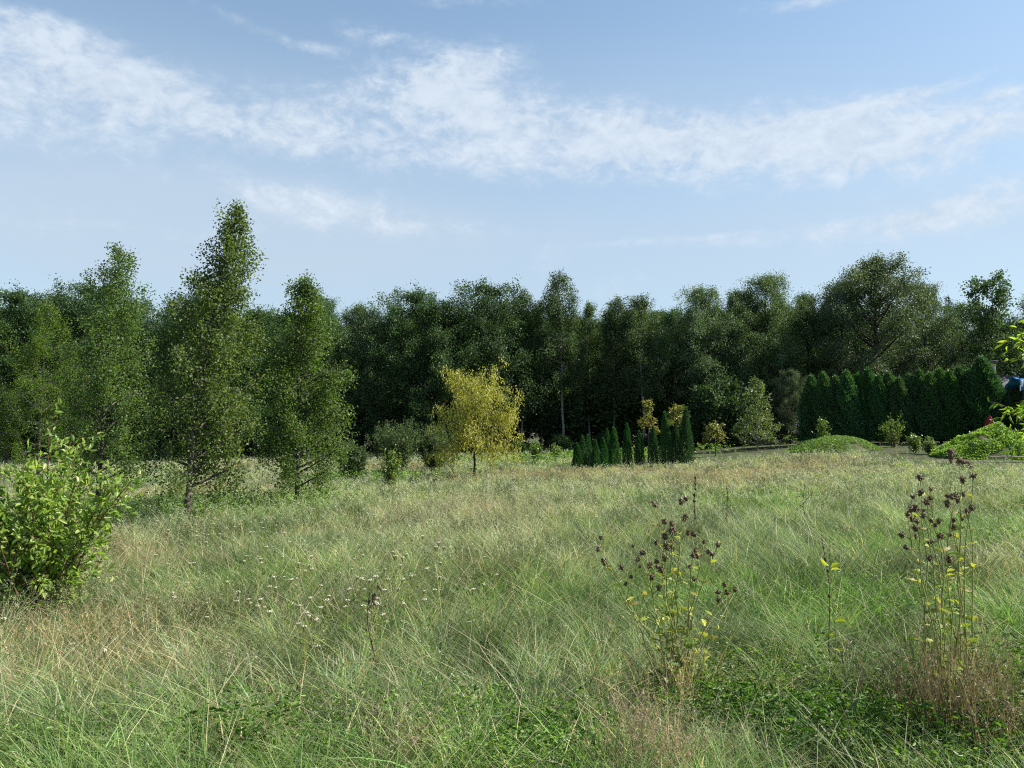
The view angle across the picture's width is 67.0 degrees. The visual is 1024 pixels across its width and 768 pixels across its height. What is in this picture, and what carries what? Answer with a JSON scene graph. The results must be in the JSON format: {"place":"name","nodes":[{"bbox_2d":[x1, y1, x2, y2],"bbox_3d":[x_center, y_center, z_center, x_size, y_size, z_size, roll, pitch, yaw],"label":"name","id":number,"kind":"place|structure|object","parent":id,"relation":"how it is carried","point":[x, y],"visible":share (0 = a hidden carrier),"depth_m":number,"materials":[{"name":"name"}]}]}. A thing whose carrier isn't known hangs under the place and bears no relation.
{"place":"outdoors","nodes":[
{"label":"outdoors","id":0,"kind":"place"},
{"bbox_2d":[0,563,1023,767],"bbox_3d":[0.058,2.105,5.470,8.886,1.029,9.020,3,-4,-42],"label":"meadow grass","id":1,"kind":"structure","parent":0,"point":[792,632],"depth_m":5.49,"materials":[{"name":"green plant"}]},
{"bbox_2d":[0,435,1023,654],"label":"meadow grass","id":2,"kind":"structure","parent":0,"point":[894,529],"depth_m":11.30,"materials":[{"name":"green plant"}]},
{"bbox_2d":[0,426,1023,767],"bbox_3d":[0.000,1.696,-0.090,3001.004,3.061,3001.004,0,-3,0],"label":"ground","id":3,"kind":"structure","parent":0,"point":[912,456],"depth_m":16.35,"materials":[{"name":"green plant"}]},
{"bbox_2d":[0,278,77,463],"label":"broadleaf tree","id":4,"kind":"object","parent":3,"relation":"on","point":[21,313],"visible":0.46,"depth_m":49.61,"materials":[{"name":"green plant"}]},
{"bbox_2d":[0,297,100,478],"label":"birch tree","id":5,"kind":"object","parent":3,"relation":"on","point":[42,388],"visible":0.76,"depth_m":32.80,"materials":[{"name":"green plant"}]},
{"bbox_2d":[0,289,100,458],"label":"broadleaf tree","id":6,"kind":"object","parent":3,"relation":"on","point":[52,295],"visible":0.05,"depth_m":53.40,"materials":[{"name":"green plant"}]},
{"bbox_2d":[0,397,144,626],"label":"leafy bush","id":7,"kind":"object","parent":3,"relation":"on","point":[37,555],"visible":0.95,"depth_m":7.78,"materials":[{"name":"green plant"}]},
{"bbox_2d":[0,273,153,459],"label":"broadleaf tree","id":8,"kind":"object","parent":3,"relation":"on","point":[74,306],"visible":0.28,"depth_m":50.80,"materials":[{"name":"green plant"}]},
{"bbox_2d":[23,241,172,497],"bbox_3d":[-11.033,-0.287,21.340,3.429,7.432,3.474,1,-3,-9],"label":"birch tree","id":9,"kind":"object","parent":3,"relation":"on","point":[106,391],"visible":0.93,"depth_m":21.20,"materials":[{"name":"green plant"}]},
{"bbox_2d":[0,595,215,669],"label":"dry clump","id":10,"kind":"object","parent":3,"relation":"on","point":[115,626],"visible":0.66,"depth_m":6.67,"materials":[{"name":"plant"}]},
{"bbox_2d":[93,408,144,459],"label":"hazel bush","id":11,"kind":"object","parent":3,"relation":"on","point":[131,428],"visible":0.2,"depth_m":52.35,"materials":[{"name":"green plant"}]},
{"bbox_2d":[59,296,197,457],"bbox_3d":[-26.856,-0.491,53.990,10.689,11.881,9.578,0,-3,4],"label":"broadleaf tree","id":12,"kind":"object","parent":3,"relation":"on","point":[151,321],"visible":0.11,"depth_m":53.30,"materials":[{"name":"green plant"}]},
{"bbox_2d":[134,411,189,460],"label":"hazel bush","id":13,"kind":"object","parent":3,"relation":"on","point":[167,437],"visible":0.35,"depth_m":50.84,"materials":[{"name":"green plant"}]},
{"bbox_2d":[131,292,264,453],"bbox_3d":[-20.803,-0.552,52.016,8.841,11.579,7.887,-3,-4,40],"label":"broadleaf tree","id":14,"kind":"object","parent":3,"relation":"on","point":[170,339],"visible":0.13,"depth_m":51.26,"materials":[{"name":"green plant"}]},
{"bbox_2d":[128,198,276,520],"bbox_3d":[-7.006,-0.523,17.137,3.062,7.321,3.164,0,-3,0],"label":"birch tree","id":15,"kind":"object","parent":3,"relation":"on","point":[223,288],"visible":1,"depth_m":17.02,"materials":[{"name":"green plant"}]},
{"bbox_2d":[180,695,313,767],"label":"dry clump","id":16,"kind":"object","parent":3,"relation":"on","point":[240,725],"visible":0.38,"depth_m":4.25,"materials":[{"name":"green plant"}]},
{"bbox_2d":[229,407,283,457],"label":"hazel bush","id":17,"kind":"object","parent":3,"relation":"on","point":[248,448],"visible":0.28,"depth_m":52.42,"materials":[{"name":"green plant"}]},
{"bbox_2d":[194,302,328,458],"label":"broadleaf tree","id":18,"kind":"object","parent":3,"relation":"on","point":[268,328],"visible":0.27,"depth_m":51.17,"materials":[{"name":"green plant"}]},
{"bbox_2d":[246,269,359,506],"bbox_3d":[-5.413,0.115,20.135,2.907,6.313,3.147,2,-4,-31],"label":"birch tree","id":19,"kind":"object","parent":3,"relation":"on","point":[306,435],"visible":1,"depth_m":19.80,"materials":[{"name":"green plant"}]},
{"bbox_2d":[269,292,372,455],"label":"willow tree","id":20,"kind":"object","parent":3,"relation":"on","point":[336,351],"visible":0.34,"depth_m":53.50,"materials":[{"name":"green plant"}]},
{"bbox_2d":[316,415,369,454],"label":"hazel bush","id":21,"kind":"object","parent":3,"relation":"on","point":[357,428],"visible":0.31,"depth_m":53.76,"materials":[{"name":"green plant"}]},
{"bbox_2d":[334,436,372,479],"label":"willow bush","id":22,"kind":"object","parent":3,"relation":"on","point":[357,458],"visible":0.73,"depth_m":29.54,"materials":[{"name":"green plant"}]},
{"bbox_2d":[322,300,399,448],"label":"willow tree","id":23,"kind":"object","parent":3,"relation":"on","point":[358,327],"visible":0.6,"depth_m":54.88,"materials":[{"name":"green plant"}]},
{"bbox_2d":[361,411,402,454],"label":"hazel bush","id":24,"kind":"object","parent":3,"relation":"on","point":[371,430],"visible":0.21,"depth_m":53.20,"materials":[{"name":"green plant"}]},
{"bbox_2d":[372,444,405,488],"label":"sapling","id":25,"kind":"object","parent":3,"relation":"on","point":[392,468],"visible":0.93,"depth_m":24.28,"materials":[{"name":"green plant"}]},
{"bbox_2d":[364,416,426,470],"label":"willow bush","id":26,"kind":"object","parent":3,"relation":"on","point":[402,442],"visible":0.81,"depth_m":33.59,"materials":[{"name":"green plant"}]},
{"bbox_2d":[332,683,460,767],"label":"dry clump","id":27,"kind":"object","parent":3,"relation":"on","point":[396,726],"visible":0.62,"depth_m":4.20,"materials":[{"name":"green plant"}]},
{"bbox_2d":[351,282,471,453],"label":"broadleaf tree","id":28,"kind":"object","parent":3,"relation":"on","point":[416,300],"visible":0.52,"depth_m":53.55,"materials":[{"name":"green plant"}]},
{"bbox_2d":[396,404,459,452],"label":"hazel bush","id":29,"kind":"object","parent":3,"relation":"on","point":[415,418],"visible":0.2,"depth_m":51.89,"materials":[{"name":"green plant"}]},
{"bbox_2d":[410,420,457,470],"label":"willow bush","id":30,"kind":"object","parent":3,"relation":"on","point":[425,448],"visible":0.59,"depth_m":34.69,"materials":[{"name":"green plant"}]},
{"bbox_2d":[378,293,519,444],"bbox_3d":[-4.927,-0.639,53.314,9.764,11.424,8.749,-2,-4,38],"label":"broadleaf tree","id":31,"kind":"object","parent":3,"relation":"on","point":[444,311],"visible":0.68,"depth_m":52.19,"materials":[{"name":"green plant"}]},
{"bbox_2d":[422,354,525,477],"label":"golden willow","id":32,"kind":"object","parent":3,"relation":"on","point":[470,430],"visible":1,"depth_m":29.14,"materials":[{"name":"yellow plant"}]},
{"bbox_2d":[424,274,563,453],"bbox_3d":[-1.343,-1.307,54.919,8.740,12.831,9.797,2,-4,-35],"label":"broadleaf tree","id":33,"kind":"object","parent":3,"relation":"on","point":[487,308],"visible":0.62,"depth_m":53.69,"materials":[{"name":"green plant"}]},
{"bbox_2d":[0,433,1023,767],"bbox_3d":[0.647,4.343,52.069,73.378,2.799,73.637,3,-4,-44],"label":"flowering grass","id":34,"kind":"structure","parent":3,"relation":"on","point":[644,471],"depth_m":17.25,"materials":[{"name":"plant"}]},
{"bbox_2d":[0,441,1023,767],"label":"wild herbs","id":35,"kind":"object","parent":3,"relation":"on","point":[510,745],"visible":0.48,"depth_m":4.64,"materials":[{"name":"green plant"}]},
{"bbox_2d":[490,395,539,450],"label":"hazel bush","id":36,"kind":"object","parent":3,"relation":"on","point":[519,431],"visible":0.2,"depth_m":58.36,"materials":[{"name":"green plant"}]},
{"bbox_2d":[501,288,548,451],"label":"wood birch","id":37,"kind":"object","parent":3,"relation":"on","point":[528,317],"visible":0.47,"depth_m":55.69,"materials":[{"name":"green plant"}]},
{"bbox_2d":[516,299,561,449],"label":"wood birch","id":38,"kind":"object","parent":3,"relation":"on","point":[541,319],"visible":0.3,"depth_m":56.79,"materials":[{"name":"green plant"}]},
{"bbox_2d":[550,433,572,451],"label":"hazel bush","id":39,"kind":"object","parent":3,"relation":"on","point":[564,442],"visible":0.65,"depth_m":52.11,"materials":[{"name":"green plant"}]},
{"bbox_2d":[534,268,590,434],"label":"wood birch","id":40,"kind":"object","parent":3,"relation":"on","point":[561,323],"visible":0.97,"depth_m":54.68,"materials":[{"name":"green plant"}]},
{"bbox_2d":[523,387,602,450],"bbox_3d":[4.010,2.501,57.799,7.034,5.306,6.697,0,-3,-5],"label":"hazel bush","id":41,"kind":"object","parent":3,"relation":"on","point":[551,418],"visible":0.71,"depth_m":56.50,"materials":[{"name":"green plant"}]},
{"bbox_2d":[529,313,635,445],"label":"broadleaf tree","id":42,"kind":"object","parent":3,"relation":"on","point":[565,371],"visible":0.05,"depth_m":63.62,"materials":[{"name":"green plant"}]},
{"bbox_2d":[562,300,614,439],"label":"wood birch","id":43,"kind":"object","parent":3,"relation":"on","point":[587,324],"visible":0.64,"depth_m":56.84,"materials":[{"name":"green plant"}]},
{"bbox_2d":[165,618,1023,767],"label":"dark herbs","id":44,"kind":"object","parent":3,"relation":"on","point":[829,705],"visible":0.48,"depth_m":4.54,"materials":[{"name":"green plant"}]},
{"bbox_2d":[588,294,639,425],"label":"wood birch","id":45,"kind":"object","parent":3,"relation":"on","point":[610,312],"visible":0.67,"depth_m":55.66,"materials":[{"name":"green plant"}]},
{"bbox_2d":[607,426,621,466],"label":"thuja shrub","id":46,"kind":"object","parent":3,"relation":"on","point":[613,445],"visible":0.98,"depth_m":34.79,"materials":[{"name":"green plant"}]},
{"bbox_2d":[568,375,668,447],"bbox_3d":[7.870,1.940,57.590,6.836,6.047,7.795,1,-3,-26],"label":"hazel bush","id":47,"kind":"object","parent":3,"relation":"on","point":[628,414],"visible":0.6,"depth_m":56.16,"materials":[{"name":"green plant"}]},
{"bbox_2d":[580,306,673,428],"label":"broadleaf tree","id":48,"kind":"object","parent":3,"relation":"on","point":[617,340],"visible":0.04,"depth_m":63.30,"materials":[{"name":"green plant"}]},
{"bbox_2d":[621,423,632,464],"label":"thuja shrub","id":49,"kind":"object","parent":3,"relation":"on","point":[627,444],"visible":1,"depth_m":36.02,"materials":[{"name":"green plant"}]},
{"bbox_2d":[633,430,645,464],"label":"thuja shrub","id":50,"kind":"object","parent":3,"relation":"on","point":[639,453],"visible":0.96,"depth_m":35.82,"materials":[{"name":"green plant"}]},
{"bbox_2d":[602,292,677,447],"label":"wood birch","id":51,"kind":"object","parent":3,"relation":"on","point":[654,372],"visible":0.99,"depth_m":54.65,"materials":[{"name":"green plant"}]},
{"bbox_2d":[637,398,659,450],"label":"ornamental tree","id":52,"kind":"object","parent":3,"relation":"on","point":[647,409],"visible":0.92,"depth_m":38.06,"materials":[{"name":"yellow plant"}]},
{"bbox_2d":[647,426,658,464],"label":"thuja shrub","id":53,"kind":"object","parent":3,"relation":"on","point":[653,441],"visible":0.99,"depth_m":35.81,"materials":[{"name":"green plant"}]},
{"bbox_2d":[535,653,794,767],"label":"dry clump","id":54,"kind":"object","parent":3,"relation":"on","point":[645,718],"visible":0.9,"depth_m":3.97,"materials":[{"name":"plant"}]},
{"bbox_2d":[657,411,672,464],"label":"thuja shrub","id":55,"kind":"object","parent":3,"relation":"on","point":[666,443],"visible":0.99,"depth_m":35.41,"materials":[{"name":"green plant"}]},
{"bbox_2d":[595,495,737,717],"bbox_3d":[1.108,1.619,5.524,1.020,1.646,0.441,0,-3,0],"label":"thistle","id":56,"kind":"object","parent":3,"relation":"on","point":[667,612],"visible":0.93,"depth_m":5.49,"materials":[{"name":"green plant"}]},
{"bbox_2d":[626,304,723,444],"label":"broadleaf tree","id":57,"kind":"object","parent":3,"relation":"on","point":[670,319],"visible":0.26,"depth_m":57.62,"materials":[{"name":"green plant"}]},
{"bbox_2d":[670,421,680,464],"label":"thuja shrub","id":58,"kind":"object","parent":3,"relation":"on","point":[675,435],"visible":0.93,"depth_m":35.59,"materials":[{"name":"green plant"}]},
{"bbox_2d":[667,403,690,457],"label":"ornamental tree","id":59,"kind":"object","parent":3,"relation":"on","point":[671,419],"visible":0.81,"depth_m":40.88,"materials":[{"name":"yellow plant"}]},
{"bbox_2d":[590,601,769,739],"bbox_3d":[1.208,1.993,5.427,1.256,1.002,1.204,0,-3,0],"label":"dry clump","id":60,"kind":"object","parent":3,"relation":"on","point":[669,671],"visible":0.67,"depth_m":5.43,"materials":[{"name":"plant"}]},
{"bbox_2d":[678,407,695,463],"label":"thuja shrub","id":61,"kind":"object","parent":3,"relation":"on","point":[685,428],"visible":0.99,"depth_m":35.20,"materials":[{"name":"green plant"}]},
{"bbox_2d":[677,407,707,447],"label":"hazel bush","id":62,"kind":"object","parent":3,"relation":"on","point":[696,424],"visible":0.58,"depth_m":50.33,"materials":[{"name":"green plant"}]},
{"bbox_2d":[658,283,770,443],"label":"willow tree","id":63,"kind":"object","parent":3,"relation":"on","point":[698,298],"visible":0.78,"depth_m":54.23,"materials":[{"name":"green plant"}]},
{"bbox_2d":[701,419,727,456],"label":"ornamental tree","id":64,"kind":"object","parent":3,"relation":"on","point":[714,428],"visible":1,"depth_m":40.76,"materials":[{"name":"yellow plant"}]},
{"bbox_2d":[686,367,762,447],"bbox_3d":[13.913,1.611,49.952,5.380,5.275,5.122,1,-3,-26],"label":"hazel bush","id":65,"kind":"object","parent":3,"relation":"on","point":[714,404],"visible":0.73,"depth_m":49.06,"materials":[{"name":"green plant"}]},
{"bbox_2d":[694,283,791,427],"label":"willow tree","id":66,"kind":"object","parent":3,"relation":"on","point":[738,294],"visible":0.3,"depth_m":56.26,"materials":[{"name":"green plant"}]},
{"bbox_2d":[731,375,796,449],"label":"young ash","id":67,"kind":"object","parent":3,"relation":"on","point":[759,405],"visible":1,"depth_m":44.70,"materials":[{"name":"green plant"}]},
{"bbox_2d":[716,269,819,440],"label":"willow tree","id":68,"kind":"object","parent":3,"relation":"on","point":[778,306],"visible":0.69,"depth_m":55.15,"materials":[{"name":"green plant"}]},
{"bbox_2d":[768,368,807,443],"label":"willow tree","id":69,"kind":"object","parent":3,"relation":"on","point":[786,386],"visible":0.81,"depth_m":49.91,"materials":[{"name":"green plant"}]},
{"bbox_2d":[793,373,816,441],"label":"hedge thuja","id":70,"kind":"object","parent":3,"relation":"on","point":[804,415],"visible":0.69,"depth_m":46.46,"materials":[{"name":"green plant"}]},
{"bbox_2d":[774,287,849,429],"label":"willow tree","id":71,"kind":"object","parent":3,"relation":"on","point":[802,316],"visible":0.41,"depth_m":57.33,"materials":[{"name":"green plant"}]},
{"bbox_2d":[806,372,838,438],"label":"hedge thuja","id":72,"kind":"object","parent":3,"relation":"on","point":[823,391],"visible":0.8,"depth_m":45.69,"materials":[{"name":"green plant"}]},
{"bbox_2d":[783,435,883,452],"bbox_3d":[16.737,3.276,40.394,5.080,1.313,3.820,0,-3,0],"label":"earth mound","id":73,"kind":"object","parent":3,"relation":"on","point":[835,443],"visible":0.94,"depth_m":39.43,"materials":[{"name":"green plant"}]},
{"bbox_2d":[793,276,888,385],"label":"willow tree","id":74,"kind":"object","parent":3,"relation":"on","point":[826,365],"visible":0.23,"depth_m":56.29,"materials":[{"name":"green plant"}]},
{"bbox_2d":[830,370,867,438],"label":"hedge thuja","id":75,"kind":"object","parent":3,"relation":"on","point":[847,390],"visible":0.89,"depth_m":45.08,"materials":[{"name":"green plant"}]},
{"bbox_2d":[843,372,873,437],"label":"hedge thuja","id":76,"kind":"object","parent":3,"relation":"on","point":[857,378],"visible":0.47,"depth_m":45.33,"materials":[{"name":"green plant"}]},
{"bbox_2d":[855,366,882,442],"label":"hedge thuja","id":77,"kind":"object","parent":3,"relation":"on","point":[867,376],"visible":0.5,"depth_m":45.28,"materials":[{"name":"green plant"}]},
{"bbox_2d":[862,373,892,443],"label":"hedge thuja","id":78,"kind":"object","parent":3,"relation":"on","point":[878,388],"visible":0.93,"depth_m":44.60,"materials":[{"name":"green plant"}]},
{"bbox_2d":[833,314,932,377],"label":"willow tree","id":79,"kind":"object","parent":3,"relation":"on","point":[889,353],"visible":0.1,"depth_m":63.32,"materials":[{"name":"green plant"}]},
{"bbox_2d":[802,249,964,380],"bbox_3d":[25.758,-2.868,54.096,10.224,13.578,10.644,-2,-4,31],"label":"willow tree","id":80,"kind":"object","parent":3,"relation":"on","point":[873,278],"visible":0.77,"depth_m":53.12,"materials":[{"name":"green plant"}]},
{"bbox_2d":[875,370,905,442],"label":"hedge thuja","id":81,"kind":"object","parent":3,"relation":"on","point":[889,378],"visible":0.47,"depth_m":44.68,"materials":[{"name":"green plant"}]},
{"bbox_2d":[878,413,907,446],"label":"sapling","id":82,"kind":"object","parent":3,"relation":"on","point":[894,436],"visible":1,"depth_m":40.79,"materials":[{"name":"green plant"}]},
{"bbox_2d":[882,375,915,443],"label":"hedge thuja","id":83,"kind":"object","parent":3,"relation":"on","point":[900,394],"visible":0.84,"depth_m":44.01,"materials":[{"name":"green plant"}]},
{"bbox_2d":[898,372,928,439],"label":"hedge thuja","id":84,"kind":"object","parent":3,"relation":"on","point":[909,381],"visible":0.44,"depth_m":44.22,"materials":[{"name":"green plant"}]},
{"bbox_2d":[812,585,1023,763],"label":"dry clump","id":85,"kind":"object","parent":3,"relation":"on","point":[941,684],"visible":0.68,"depth_m":4.62,"materials":[{"name":"plant"}]},
{"bbox_2d":[911,367,928,442],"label":"hedge thuja","id":86,"kind":"object","parent":3,"relation":"on","point":[919,377],"visible":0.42,"depth_m":44.30,"materials":[{"name":"green plant"}]},
{"bbox_2d":[877,278,975,377],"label":"willow tree","id":87,"kind":"object","parent":3,"relation":"on","point":[952,361],"visible":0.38,"depth_m":56.27,"materials":[{"name":"green plant"}]},
{"bbox_2d":[897,473,965,731],"bbox_3d":[2.684,1.505,4.928,0.411,1.865,0.432,0,-3,0],"label":"thistle","id":88,"kind":"object","parent":3,"relation":"on","point":[916,528],"visible":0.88,"depth_m":4.88,"materials":[{"name":"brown plant"}]},
{"bbox_2d":[914,370,949,442],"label":"hedge thuja","id":89,"kind":"object","parent":3,"relation":"on","point":[929,400],"visible":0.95,"depth_m":43.42,"materials":[{"name":"green plant"}]},
{"bbox_2d":[848,588,1023,732],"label":"dry clump","id":90,"kind":"object","parent":3,"relation":"on","point":[910,678],"visible":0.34,"depth_m":4.86,"materials":[{"name":"plant"}]},
{"bbox_2d":[866,600,1021,714],"bbox_3d":[3.026,1.977,5.155,1.088,1.110,0.958,1,-3,-25],"label":"dry clump","id":91,"kind":"object","parent":3,"relation":"on","point":[1010,652],"visible":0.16,"depth_m":5.10,"materials":[{"name":"brown plant"}]},
{"bbox_2d":[934,369,970,441],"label":"hedge thuja","id":92,"kind":"object","parent":3,"relation":"on","point":[951,388],"visible":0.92,"depth_m":42.89,"materials":[{"name":"green plant"}]},
{"bbox_2d":[887,622,1023,766],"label":"dry clump","id":93,"kind":"object","parent":3,"relation":"on","point":[1001,715],"visible":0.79,"depth_m":4.38,"materials":[{"name":"plant"}]},
{"bbox_2d":[946,365,966,437],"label":"hedge thuja","id":94,"kind":"object","parent":3,"relation":"on","point":[959,373],"visible":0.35,"depth_m":43.37,"materials":[{"name":"green plant"}]},
{"bbox_2d":[940,473,982,716],"bbox_3d":[2.899,1.519,5.005,0.370,1.892,0.276,3,-4,-42],"label":"thistle","id":95,"kind":"object","parent":3,"relation":"on","point":[951,496],"visible":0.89,"depth_m":5.00,"materials":[{"name":"green plant"}]},
{"bbox_2d":[919,299,1008,374],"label":"broadleaf tree","id":96,"kind":"object","parent":3,"relation":"on","point":[961,312],"visible":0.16,"depth_m":59.61,"materials":[{"name":"green plant"}]},
{"bbox_2d":[929,421,1023,459],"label":"earth mound","id":97,"kind":"object","parent":3,"relation":"on","point":[980,443],"visible":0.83,"depth_m":32.64,"materials":[{"name":"green plant"}]},
{"bbox_2d":[954,355,1010,436],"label":"hedge thuja","id":98,"kind":"object","parent":3,"relation":"on","point":[986,376],"visible":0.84,"depth_m":42.23,"materials":[{"name":"green plant"}]},
{"bbox_2d":[952,269,1023,375],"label":"aspen tree","id":99,"kind":"object","parent":3,"relation":"on","point":[988,320],"visible":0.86,"depth_m":53.50,"materials":[{"name":"green plant"}]},
{"bbox_2d":[987,319,1023,456],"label":"peach tree","id":100,"kind":"object","parent":3,"relation":"on","point":[1019,411],"visible":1,"depth_m":6.97,"materials":[{"name":"green plant"}]},
{"bbox_2d":[998,294,1023,374],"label":"willow tree","id":101,"kind":"object","parent":3,"relation":"on","point":[1016,324],"visible":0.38,"depth_m":55.27,"materials":[{"name":"green plant"}]},
{"bbox_2d":[1000,388,1023,434],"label":"hedge thuja","id":102,"kind":"object","parent":3,"relation":"on","point":[1015,395],"visible":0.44,"depth_m":41.77,"materials":[{"name":"green plant"}]},
{"bbox_2d":[1005,375,1023,428],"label":"play tower","id":103,"kind":"structure","parent":3,"relation":"on","point":[1013,383],"depth_m":41.59,"materials":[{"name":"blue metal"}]},
{"bbox_2d":[0,0,1023,421],"label":"sky","id":104,"kind":"structure","parent":0,"point":[658,148],"materials":[{"name":"blue"}]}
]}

